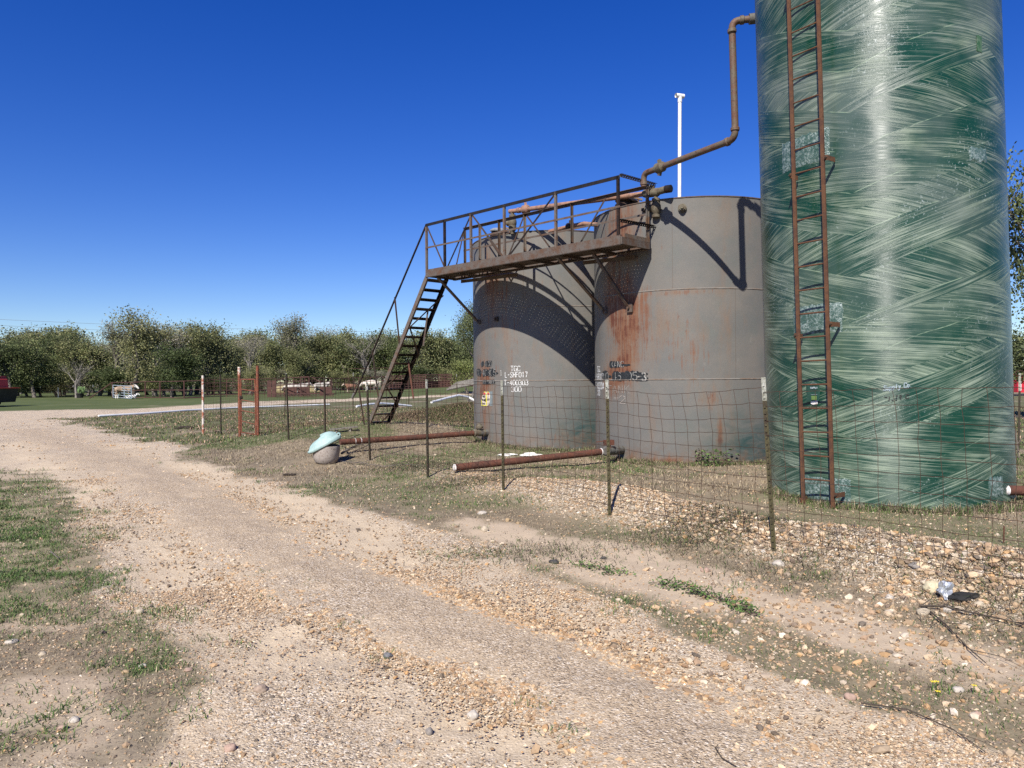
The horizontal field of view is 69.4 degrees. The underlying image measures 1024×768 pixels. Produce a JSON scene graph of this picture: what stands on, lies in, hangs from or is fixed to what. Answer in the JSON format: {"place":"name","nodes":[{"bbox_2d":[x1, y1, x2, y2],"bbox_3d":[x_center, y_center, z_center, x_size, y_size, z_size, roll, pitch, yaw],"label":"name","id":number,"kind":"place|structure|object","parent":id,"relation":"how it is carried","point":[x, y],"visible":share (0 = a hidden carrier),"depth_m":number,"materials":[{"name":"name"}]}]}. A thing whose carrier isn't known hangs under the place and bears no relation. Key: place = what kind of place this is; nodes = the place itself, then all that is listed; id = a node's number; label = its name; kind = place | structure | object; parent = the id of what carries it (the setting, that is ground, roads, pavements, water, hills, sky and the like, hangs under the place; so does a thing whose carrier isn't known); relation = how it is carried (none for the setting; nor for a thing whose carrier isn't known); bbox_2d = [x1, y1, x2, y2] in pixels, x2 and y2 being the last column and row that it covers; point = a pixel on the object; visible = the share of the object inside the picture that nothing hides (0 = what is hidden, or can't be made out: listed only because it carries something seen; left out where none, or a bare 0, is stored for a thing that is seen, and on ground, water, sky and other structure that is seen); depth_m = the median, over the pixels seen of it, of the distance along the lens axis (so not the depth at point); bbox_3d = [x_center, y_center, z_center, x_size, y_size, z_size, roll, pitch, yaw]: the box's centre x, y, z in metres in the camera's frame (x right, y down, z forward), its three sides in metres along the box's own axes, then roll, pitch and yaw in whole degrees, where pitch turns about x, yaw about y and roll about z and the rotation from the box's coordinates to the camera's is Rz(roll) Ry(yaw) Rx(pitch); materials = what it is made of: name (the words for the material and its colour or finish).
{"place":"outdoors","nodes":[
{"label":"outdoors","id":0,"kind":"place"},
{"bbox_2d":[76,386,84,397],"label":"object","id":1,"kind":"object","parent":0,"point":[79,394],"visible":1,"depth_m":83.39,"materials":[{"name":"plant"}]},
{"bbox_2d":[277,393,333,396],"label":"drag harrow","id":2,"kind":"object","parent":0,"point":[305,393],"visible":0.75,"depth_m":76.11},
{"bbox_2d":[0,382,1023,767],"bbox_3d":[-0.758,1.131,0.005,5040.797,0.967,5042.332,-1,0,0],"label":"ground","id":3,"kind":"structure","parent":0,"point":[658,728],"depth_m":4.81,"materials":[{"name":"gravel"}]},
{"bbox_2d":[0,376,20,403],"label":"dump trailer","id":4,"kind":"object","parent":3,"relation":"on","point":[8,394],"visible":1,"depth_m":53.37,"materials":[{"name":"black paint"}]},
{"bbox_2d":[0,334,41,386],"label":"oak tree","id":5,"kind":"object","parent":3,"relation":"on","point":[5,352],"visible":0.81,"depth_m":86.78,"materials":[{"name":"green plant"}]},
{"bbox_2d":[0,324,43,349],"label":"tree","id":6,"kind":"object","parent":3,"relation":"on","point":[4,340],"visible":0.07,"depth_m":143.12,"materials":[{"name":"green plant"}]},
{"bbox_2d":[0,334,68,397],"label":"oak tree","id":7,"kind":"object","parent":3,"relation":"on","point":[45,362],"visible":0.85,"depth_m":88.73,"materials":[{"name":"green plant"}]},
{"bbox_2d":[11,376,66,396],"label":"oak tree","id":8,"kind":"object","parent":3,"relation":"on","point":[38,390],"visible":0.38,"depth_m":91.46,"materials":[{"name":"green plant"}]},
{"bbox_2d":[7,321,86,391],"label":"tree","id":9,"kind":"object","parent":3,"relation":"on","point":[69,330],"visible":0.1,"depth_m":127.01,"materials":[{"name":"green plant"}]},
{"bbox_2d":[30,326,82,395],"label":"oak tree","id":10,"kind":"object","parent":3,"relation":"on","point":[47,342],"visible":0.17,"depth_m":98.22,"materials":[{"name":"green plant"}]},
{"bbox_2d":[38,369,74,395],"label":"tree","id":11,"kind":"object","parent":3,"relation":"on","point":[58,390],"visible":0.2,"depth_m":96.40,"materials":[{"name":"green plant"}]},
{"bbox_2d":[21,324,97,390],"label":"tree","id":12,"kind":"object","parent":3,"relation":"on","point":[87,337],"visible":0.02,"depth_m":147.66,"materials":[{"name":"green plant"}]},
{"bbox_2d":[58,357,94,397],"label":"bare tree","id":13,"kind":"object","parent":3,"relation":"on","point":[77,382],"visible":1,"depth_m":84.28,"materials":[{"name":"grey plant"}]},
{"bbox_2d":[49,332,112,390],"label":"tree","id":14,"kind":"object","parent":3,"relation":"on","point":[85,352],"visible":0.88,"depth_m":92.11,"materials":[{"name":"green plant"}]},
{"bbox_2d":[73,342,114,395],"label":"tree","id":15,"kind":"object","parent":3,"relation":"on","point":[106,363],"visible":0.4,"depth_m":94.85,"materials":[{"name":"green plant"}]},
{"bbox_2d":[81,363,129,395],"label":"tree","id":16,"kind":"object","parent":3,"relation":"on","point":[109,392],"visible":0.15,"depth_m":95.32,"materials":[{"name":"green plant"}]},
{"bbox_2d":[86,317,131,396],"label":"tree","id":17,"kind":"object","parent":3,"relation":"on","point":[111,333],"visible":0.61,"depth_m":89.76,"materials":[{"name":"green plant"}]},
{"bbox_2d":[81,364,143,396],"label":"oak tree","id":18,"kind":"object","parent":3,"relation":"on","point":[109,375],"visible":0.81,"depth_m":87.12,"materials":[{"name":"green plant"}]},
{"bbox_2d":[114,385,138,397],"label":"cow","id":19,"kind":"object","parent":3,"relation":"on","point":[118,389],"visible":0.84,"depth_m":76.31},
{"bbox_2d":[104,303,181,394],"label":"tree","id":20,"kind":"object","parent":3,"relation":"on","point":[139,347],"visible":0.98,"depth_m":83.44,"materials":[{"name":"green plant"}]},
{"bbox_2d":[89,380,201,398],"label":"pipe fence","id":21,"kind":"object","parent":3,"relation":"on","point":[160,390],"visible":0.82,"depth_m":77.14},
{"bbox_2d":[131,361,177,395],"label":"tree","id":22,"kind":"object","parent":3,"relation":"on","point":[157,387],"visible":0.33,"depth_m":90.52,"materials":[{"name":"green plant"}]},
{"bbox_2d":[121,313,192,395],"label":"bare tree","id":23,"kind":"object","parent":3,"relation":"on","point":[154,393],"visible":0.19,"depth_m":92.17,"materials":[{"name":"green plant"}]},
{"bbox_2d":[147,319,209,394],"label":"tree","id":24,"kind":"object","parent":3,"relation":"on","point":[180,343],"visible":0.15,"depth_m":96.06,"materials":[{"name":"green plant"}]},
{"bbox_2d":[150,340,211,396],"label":"oak tree","id":25,"kind":"object","parent":3,"relation":"on","point":[183,362],"visible":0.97,"depth_m":79.03,"materials":[{"name":"green plant"}]},
{"bbox_2d":[169,318,234,394],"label":"tree","id":26,"kind":"object","parent":3,"relation":"on","point":[200,335],"visible":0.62,"depth_m":97.86,"materials":[{"name":"green plant"}]},
{"bbox_2d":[180,330,240,394],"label":"tree","id":27,"kind":"object","parent":3,"relation":"on","point":[202,352],"visible":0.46,"depth_m":98.21,"materials":[{"name":"green plant"}]},
{"bbox_2d":[199,375,224,393],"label":"oak tree","id":28,"kind":"object","parent":3,"relation":"on","point":[210,382],"visible":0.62,"depth_m":91.46,"materials":[{"name":"green plant"}]},
{"bbox_2d":[98,404,329,416],"bbox_3d":[-16.101,1.404,41.660,1.688,0.142,16.700,0,0,23],"label":"plastic pipe","id":29,"kind":"object","parent":3,"relation":"on","point":[124,414],"visible":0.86,"depth_m":40.53,"materials":[{"name":"white plastic"}]},
{"bbox_2d":[194,372,245,393],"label":"oak tree","id":30,"kind":"object","parent":3,"relation":"on","point":[234,379],"visible":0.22,"depth_m":97.73,"materials":[{"name":"green plant"}]},
{"bbox_2d":[224,743,236,751],"bbox_3d":[-1.193,1.543,3.134,0.051,0.040,0.050,-1,0,0],"label":"rock","id":31,"kind":"object","parent":3,"relation":"on","point":[229,747],"visible":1,"depth_m":3.12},
{"bbox_2d":[211,337,250,393],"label":"tree","id":32,"kind":"object","parent":3,"relation":"on","point":[240,353],"visible":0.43,"depth_m":102.07,"materials":[{"name":"green plant"}]},
{"bbox_2d":[204,378,275,396],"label":"pipe fence","id":33,"kind":"object","parent":3,"relation":"on","point":[226,394],"visible":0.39,"depth_m":81.50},
{"bbox_2d":[221,330,273,390],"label":"tree","id":34,"kind":"object","parent":3,"relation":"on","point":[231,338],"visible":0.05,"depth_m":136.28,"materials":[{"name":"green plant"}]},
{"bbox_2d":[229,332,267,391],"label":"bare tree","id":35,"kind":"object","parent":3,"relation":"on","point":[251,350],"visible":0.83,"depth_m":109.49,"materials":[{"name":"green plant"}]},
{"bbox_2d":[238,366,259,436],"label":"pipe gate","id":36,"kind":"structure","parent":3,"relation":"on","point":[256,402],"depth_m":18.61,"materials":[{"name":"metal"}]},
{"bbox_2d":[225,325,280,369],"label":"oak tree","id":37,"kind":"object","parent":3,"relation":"on","point":[266,332],"visible":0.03,"depth_m":139.92,"materials":[{"name":"green plant"}]},
{"bbox_2d":[227,330,280,390],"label":"tree","id":38,"kind":"object","parent":3,"relation":"on","point":[243,338],"visible":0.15,"depth_m":131.67,"materials":[{"name":"green plant"}]},
{"bbox_2d":[235,365,275,394],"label":"tree","id":39,"kind":"object","parent":3,"relation":"on","point":[261,375],"visible":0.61,"depth_m":92.65,"materials":[{"name":"green plant"}]},
{"bbox_2d":[253,684,268,692],"bbox_3d":[-1.262,1.530,3.716,0.077,0.040,0.066,-1,0,0],"label":"rock","id":40,"kind":"object","parent":3,"relation":"on","point":[260,688],"visible":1,"depth_m":3.70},
{"bbox_2d":[246,335,285,387],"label":"tree","id":41,"kind":"object","parent":3,"relation":"on","point":[270,357],"visible":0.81,"depth_m":121.57,"materials":[{"name":"green plant"}]},
{"bbox_2d":[269,312,318,383],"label":"tree","id":42,"kind":"object","parent":3,"relation":"on","point":[290,331],"visible":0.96,"depth_m":124.00,"materials":[{"name":"green plant"}]},
{"bbox_2d":[276,384,319,393],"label":"hay heap","id":43,"kind":"object","parent":3,"relation":"on","point":[317,390],"visible":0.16,"depth_m":91.85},
{"bbox_2d":[267,376,331,396],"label":"pipe fence","id":44,"kind":"object","parent":3,"relation":"on","point":[305,390],"visible":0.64,"depth_m":80.08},
{"bbox_2d":[277,344,323,382],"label":"tree","id":45,"kind":"object","parent":3,"relation":"on","point":[299,359],"visible":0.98,"depth_m":121.86,"materials":[{"name":"green plant"}]},
{"bbox_2d":[291,366,328,383],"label":"oak tree","id":46,"kind":"object","parent":3,"relation":"on","point":[314,373],"visible":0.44,"depth_m":123.85,"materials":[{"name":"green plant"}]},
{"bbox_2d":[302,325,338,380],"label":"bare tree","id":47,"kind":"object","parent":3,"relation":"on","point":[328,331],"visible":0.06,"depth_m":143.38,"materials":[{"name":"green plant"}]},
{"bbox_2d":[300,328,344,388],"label":"tree","id":48,"kind":"object","parent":3,"relation":"on","point":[318,339],"visible":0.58,"depth_m":128.94,"materials":[{"name":"green plant"}]},
{"bbox_2d":[308,431,340,464],"bbox_3d":[-3.446,1.176,13.607,0.609,0.609,0.526,-1,0,0],"label":"lidded pot","id":49,"kind":"object","parent":3,"relation":"on","point":[324,448],"visible":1,"depth_m":13.43,"materials":[{"name":"concrete"}]},
{"bbox_2d":[296,330,360,386],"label":"oak tree","id":50,"kind":"object","parent":3,"relation":"on","point":[321,352],"visible":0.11,"depth_m":132.29,"materials":[{"name":"green plant"}]},
{"bbox_2d":[202,373,457,434],"bbox_3d":[-7.243,0.632,32.896,4.124,2.347,27.095,0,0,8],"label":"wire fence","id":51,"kind":"object","parent":3,"relation":"on","point":[203,395],"visible":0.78,"depth_m":23.35,"materials":[{"name":"metal"}]},
{"bbox_2d":[319,333,363,389],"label":"tree","id":52,"kind":"object","parent":3,"relation":"on","point":[340,356],"visible":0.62,"depth_m":127.75,"materials":[{"name":"green plant"}]},
{"bbox_2d":[330,371,355,389],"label":"tree","id":53,"kind":"object","parent":3,"relation":"on","point":[346,377],"visible":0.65,"depth_m":124.30,"materials":[{"name":"green plant"}]},
{"bbox_2d":[331,326,383,389],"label":"tree","id":54,"kind":"object","parent":3,"relation":"on","point":[346,335],"visible":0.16,"depth_m":140.46,"materials":[{"name":"green plant"}]},
{"bbox_2d":[331,377,389,393],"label":"pipe fence","id":55,"kind":"object","parent":3,"relation":"on","point":[362,381],"visible":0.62,"depth_m":86.96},
{"bbox_2d":[343,331,386,389],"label":"bare tree","id":56,"kind":"object","parent":3,"relation":"on","point":[359,353],"visible":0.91,"depth_m":124.85,"materials":[{"name":"green plant"}]},
{"bbox_2d":[328,329,408,388],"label":"oak tree","id":57,"kind":"object","parent":3,"relation":"on","point":[358,373],"visible":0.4,"depth_m":127.60,"materials":[{"name":"green plant"}]},
{"bbox_2d":[360,368,386,389],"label":"bare tree","id":58,"kind":"object","parent":3,"relation":"on","point":[377,372],"visible":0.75,"depth_m":122.66,"materials":[{"name":"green plant"}]},
{"bbox_2d":[342,459,425,466],"bbox_3d":[-2.195,1.405,13.048,1.944,0.119,0.575,0,0,14],"label":"fallen branch","id":59,"kind":"object","parent":3,"relation":"on","point":[374,464],"visible":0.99,"depth_m":13.13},
{"bbox_2d":[356,402,411,407],"bbox_3d":[-5.573,0.932,32.048,0.302,0.282,4.346,0,0,23],"label":"plastic pipe","id":60,"kind":"object","parent":3,"relation":"on","point":[384,404],"visible":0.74,"depth_m":32.20,"materials":[{"name":"white plastic"}]},
{"bbox_2d":[359,327,426,376],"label":"oak tree","id":61,"kind":"object","parent":3,"relation":"on","point":[405,350],"visible":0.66,"depth_m":126.58,"materials":[{"name":"green plant"}]},
{"bbox_2d":[351,226,448,424],"bbox_3d":[-2.590,-1.068,17.127,2.853,4.740,0.763,0,0,42],"label":"steel stair","id":62,"kind":"object","parent":3,"relation":"on","point":[425,329],"visible":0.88,"depth_m":16.88,"materials":[{"name":"metal"}]},
{"bbox_2d":[398,365,434,381],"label":"oak tree","id":63,"kind":"object","parent":3,"relation":"on","point":[418,371],"visible":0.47,"depth_m":125.33,"materials":[{"name":"green plant"}]},
{"bbox_2d":[390,373,473,389],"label":"pipe fence","id":64,"kind":"object","parent":3,"relation":"on","point":[444,382],"visible":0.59,"depth_m":93.62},
{"bbox_2d":[406,323,458,378],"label":"tree","id":65,"kind":"object","parent":3,"relation":"on","point":[432,346],"visible":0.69,"depth_m":126.95,"materials":[{"name":"green plant"}]},
{"bbox_2d":[436,366,453,379],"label":"tree","id":66,"kind":"object","parent":3,"relation":"on","point":[443,370],"visible":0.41,"depth_m":126.26,"materials":[{"name":"green plant"}]},
{"bbox_2d":[420,329,472,370],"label":"oak tree","id":67,"kind":"object","parent":3,"relation":"on","point":[459,351],"visible":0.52,"depth_m":128.29,"materials":[{"name":"green plant"}]},
{"bbox_2d":[430,394,473,402],"bbox_3d":[-2.916,0.762,36.114,0.513,0.487,4.508,0,0,26],"label":"plastic pipe","id":68,"kind":"object","parent":3,"relation":"on","point":[453,396],"visible":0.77,"depth_m":36.41,"materials":[{"name":"white plastic"}]},
{"bbox_2d":[445,296,473,362],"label":"tree","id":69,"kind":"object","parent":3,"relation":"on","point":[462,329],"visible":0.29,"depth_m":81.17,"materials":[{"name":"green plant"}]},
{"bbox_2d":[446,379,473,390],"bbox_3d":[-4.014,0.025,60.956,3.217,1.049,1.209,-1,0,-29],"label":"log pile","id":70,"kind":"object","parent":3,"relation":"on","point":[469,381],"visible":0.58,"depth_m":60.83,"materials":[{"name":"grey wood"}]},
{"bbox_2d":[447,356,473,392],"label":"tree","id":71,"kind":"object","parent":3,"relation":"on","point":[458,366],"visible":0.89,"depth_m":77.46,"materials":[{"name":"green plant"}]},
{"bbox_2d":[467,709,478,720],"bbox_3d":[-0.182,1.530,3.413,0.060,0.047,0.048,-1,0,0],"label":"rock","id":72,"kind":"object","parent":3,"relation":"on","point":[472,714],"visible":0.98,"depth_m":3.40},
{"bbox_2d":[498,452,542,455],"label":"crushed litter","id":73,"kind":"object","parent":3,"relation":"on","point":[530,454],"visible":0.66,"depth_m":14.23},
{"bbox_2d":[473,230,595,449],"bbox_3d":[0.932,-0.904,17.246,3.684,4.930,3.684,-1,0,0],"label":"storage tank","id":74,"kind":"object","parent":3,"relation":"on","point":[534,328],"visible":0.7,"depth_m":15.52,"materials":[{"name":"metal"}]},
{"bbox_2d":[339,423,488,444],"bbox_3d":[-1.912,1.017,15.281,3.397,0.301,0.171,-1,0,-34],"label":"drain pipe","id":75,"kind":"object","parent":74,"relation":"attached to","point":[479,427],"visible":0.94,"depth_m":15.24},
{"bbox_2d":[481,392,489,405],"bbox_3d":[-0.586,0.325,16.237,0.016,0.316,0.370,-1,0,-34],"label":"warning sign","id":76,"kind":"object","parent":74,"relation":"attached to","point":[487,399],"visible":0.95,"depth_m":16.23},
{"bbox_2d":[566,558,635,575],"bbox_3d":[0.698,1.504,6.069,0.748,0.078,0.255,0,0,44],"label":"sprout patch","id":77,"kind":"object","parent":3,"relation":"on","point":[589,566],"visible":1,"depth_m":6.01,"materials":[{"name":"green plant"}]},
{"bbox_2d":[258,374,1023,578],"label":"wire fence","id":78,"kind":"object","parent":3,"relation":"on","point":[767,462],"visible":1,"depth_m":7.23,"materials":[{"name":"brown metal"}]},
{"bbox_2d":[593,195,765,464],"bbox_3d":[3.462,-0.913,14.468,3.684,4.930,3.721,-1,0,0],"label":"storage tank","id":79,"kind":"object","parent":3,"relation":"on","point":[689,318],"visible":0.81,"depth_m":12.79,"materials":[{"name":"metal"}]},
{"bbox_2d":[453,440,624,470],"bbox_3d":[0.634,1.182,12.485,3.460,0.372,0.425,-1,0,-31],"label":"drain pipe","id":80,"kind":"object","parent":79,"relation":"attached to","point":[614,450],"visible":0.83,"depth_m":12.42,"materials":[{"name":"metal"}]},
{"bbox_2d":[425,173,657,320],"bbox_3d":[0.385,-2.440,14.483,1.176,2.104,5.277,-1,0,-44],"label":"catwalk","id":81,"kind":"object","parent":79,"relation":"attached to","point":[587,250],"visible":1,"depth_m":13.92,"materials":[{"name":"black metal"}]},
{"bbox_2d":[548,220,597,232],"bbox_3d":[1.171,-3.145,14.871,0.197,0.294,1.822,-1,0,-32],"label":"equaliser pipe","id":82,"kind":"object","parent":79,"relation":"attached to","point":[567,225],"visible":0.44,"depth_m":14.71,"materials":[{"name":"metal"}]},
{"bbox_2d":[506,185,672,233],"bbox_3d":[1.297,-3.310,14.128,0.195,0.847,4.155,-1,0,-43],"label":"gathering pipe","id":83,"kind":"object","parent":79,"relation":"attached to","point":[655,205],"visible":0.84,"depth_m":13.23,"materials":[{"name":"metal"}]},
{"bbox_2d":[615,197,642,205],"bbox_3d":[2.114,-3.326,13.571,0.426,0.247,0.447,-1,0,-44],"label":"roof hatch","id":84,"kind":"object","parent":79,"relation":"on","point":[623,202],"visible":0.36,"depth_m":13.42,"materials":[{"name":"metal"}]},
{"bbox_2d":[675,93,684,196],"bbox_3d":[3.386,-4.504,14.879,0.180,2.670,0.090,-1,0,-19],"label":"vent pole","id":85,"kind":"object","parent":79,"relation":"on","point":[679,96],"visible":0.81,"depth_m":14.85,"materials":[{"name":"white plastic"}]},
{"bbox_2d":[649,575,764,616],"bbox_3d":[1.381,1.490,5.254,0.314,0.098,1.057,-1,0,-34],"label":"sprout patch","id":86,"kind":"object","parent":3,"relation":"on","point":[737,607],"visible":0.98,"depth_m":5.22,"materials":[{"name":"green plant"}]},
{"bbox_2d":[690,448,735,466],"bbox_3d":[3.985,1.246,12.983,1.980,0.349,0.701,-1,0,-35],"label":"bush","id":87,"kind":"object","parent":3,"relation":"on","point":[707,459],"visible":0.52,"depth_m":12.46,"materials":[{"name":"green plant"}]},
{"bbox_2d":[755,0,1016,509],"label":"fibreglass tank","id":88,"kind":"object","parent":3,"relation":"on","point":[917,201],"visible":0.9,"depth_m":8.33,"materials":[{"name":"plastic"}]},
{"bbox_2d":[640,13,754,186],"bbox_3d":[2.838,-4.328,11.388,0.566,1.982,2.636,-1,0,-39],"label":"overhead pipe","id":89,"kind":"object","parent":88,"relation":"attached to","point":[660,166],"visible":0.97,"depth_m":10.69,"materials":[{"name":"metal"}]},
{"bbox_2d":[787,0,844,508],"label":"wall ladder","id":90,"kind":"object","parent":88,"relation":"attached to","point":[798,335],"depth_m":8.55,"materials":[{"name":"metal"}]},
{"bbox_2d":[1006,485,1023,495],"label":"outlet pipe","id":91,"kind":"object","parent":88,"relation":"attached to","point":[1012,490],"visible":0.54,"depth_m":8.41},
{"bbox_2d":[916,608,930,615],"bbox_3d":[2.679,1.493,4.815,0.092,0.066,0.073,-1,0,0],"label":"rock","id":92,"kind":"object","parent":3,"relation":"on","point":[925,611],"visible":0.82,"depth_m":4.80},
{"bbox_2d":[922,580,938,593],"bbox_3d":[2.954,1.431,5.201,0.137,0.102,0.134,0,0,39],"label":"rock","id":93,"kind":"object","parent":3,"relation":"on","point":[932,585],"visible":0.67,"depth_m":5.17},
{"bbox_2d":[861,702,1005,753],"bbox_3d":[1.863,1.478,3.256,0.183,0.061,0.618,-1,0,-26],"label":"fallen branch","id":94,"kind":"object","parent":3,"relation":"on","point":[926,717],"visible":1,"depth_m":3.30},
{"bbox_2d":[936,581,953,600],"bbox_3d":[2.961,1.415,5.058,0.110,0.145,0.105,-1,0,-24],"label":"crumpled bag","id":95,"kind":"object","parent":3,"relation":"on","point":[944,590],"visible":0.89,"depth_m":5.04,"materials":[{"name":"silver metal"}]},
{"bbox_2d":[948,591,979,601],"bbox_3d":[3.049,1.434,4.984,0.192,0.075,0.111,-1,0,-20],"label":"plastic scrap","id":96,"kind":"object","parent":3,"relation":"on","point":[959,596],"visible":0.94,"depth_m":4.96,"materials":[{"name":"plastic"}]},
{"bbox_2d":[919,597,1023,624],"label":"fallen branch","id":97,"kind":"object","parent":3,"relation":"on","point":[944,606],"visible":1,"depth_m":4.76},
{"bbox_2d":[928,611,1022,667],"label":"fallen branch","id":98,"kind":"object","parent":3,"relation":"on","point":[938,618],"visible":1,"depth_m":4.30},
{"bbox_2d":[1007,141,1023,374],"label":"tree","id":99,"kind":"object","parent":3,"relation":"on","point":[1016,223],"visible":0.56,"depth_m":24.55,"materials":[{"name":"green plant"}]},
{"bbox_2d":[1012,322,1023,384],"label":"oak tree","id":100,"kind":"object","parent":3,"relation":"on","point":[1016,343],"visible":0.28,"depth_m":58.27,"materials":[{"name":"green plant"}]},
{"bbox_2d":[1015,370,1023,449],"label":"steel post","id":101,"kind":"object","parent":3,"relation":"on","point":[1019,392],"visible":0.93,"depth_m":14.50,"materials":[{"name":"metal"}]},
{"bbox_2d":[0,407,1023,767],"bbox_3d":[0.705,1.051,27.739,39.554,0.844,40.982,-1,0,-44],"label":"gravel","id":102,"kind":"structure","parent":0,"point":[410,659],"depth_m":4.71,"materials":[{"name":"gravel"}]},
{"bbox_2d":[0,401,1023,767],"bbox_3d":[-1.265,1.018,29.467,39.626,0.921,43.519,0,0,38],"label":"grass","id":103,"kind":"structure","parent":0,"point":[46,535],"depth_m":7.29,"materials":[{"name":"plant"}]},
{"bbox_2d":[0,0,1023,384],"label":"sky","id":104,"kind":"structure","parent":0,"point":[248,164],"materials":[{"name":"blue"}]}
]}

